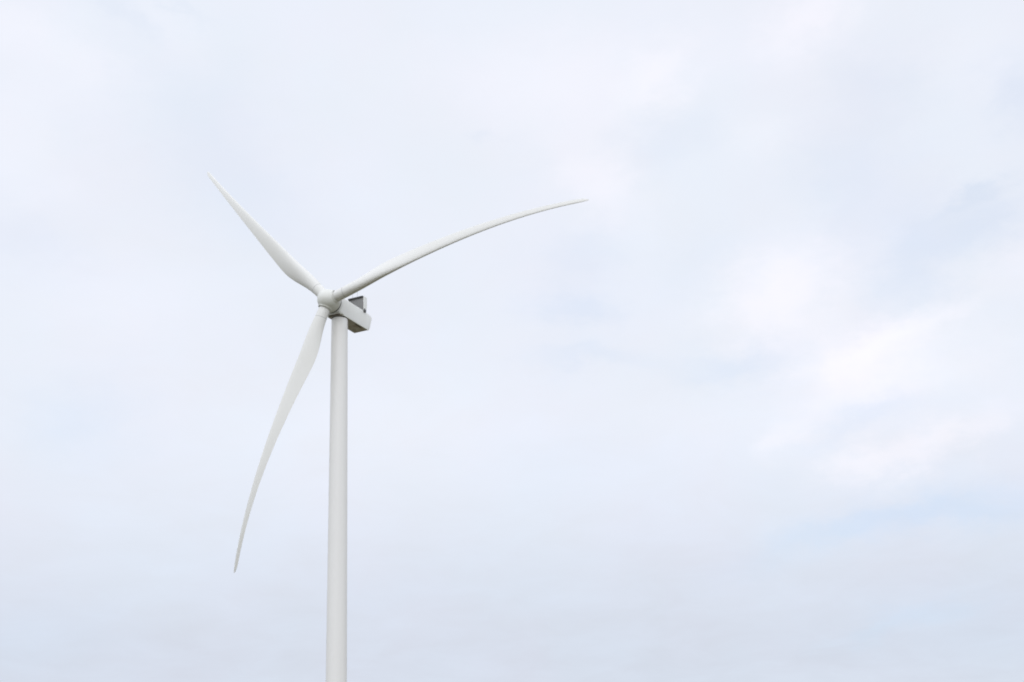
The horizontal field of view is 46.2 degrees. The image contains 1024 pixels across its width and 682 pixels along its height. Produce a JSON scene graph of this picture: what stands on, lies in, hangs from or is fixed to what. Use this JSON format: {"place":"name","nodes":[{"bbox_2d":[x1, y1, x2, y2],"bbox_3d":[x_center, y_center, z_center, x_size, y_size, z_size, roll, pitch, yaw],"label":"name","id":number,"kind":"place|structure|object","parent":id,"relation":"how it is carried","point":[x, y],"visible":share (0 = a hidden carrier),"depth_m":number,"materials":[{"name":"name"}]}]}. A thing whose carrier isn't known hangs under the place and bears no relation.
{"place":"outdoors","nodes":[
{"label":"outdoors","id":0,"kind":"place"},
{"bbox_2d":[0,0,1023,681],"label":"sky","id":1,"kind":"structure","parent":0,"point":[748,406],"materials":[{"name":"white"}]},
{"bbox_3d":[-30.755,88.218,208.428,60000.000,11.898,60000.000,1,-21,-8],"label":"ground","id":2,"kind":"structure","parent":0,"visible":0},
{"bbox_2d":[207,172,588,681],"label":"wind turbine","id":3,"kind":"object","parent":2,"relation":"on","point":[340,311],"visible":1,"depth_m":234.43,"materials":[{"name":"paint"}]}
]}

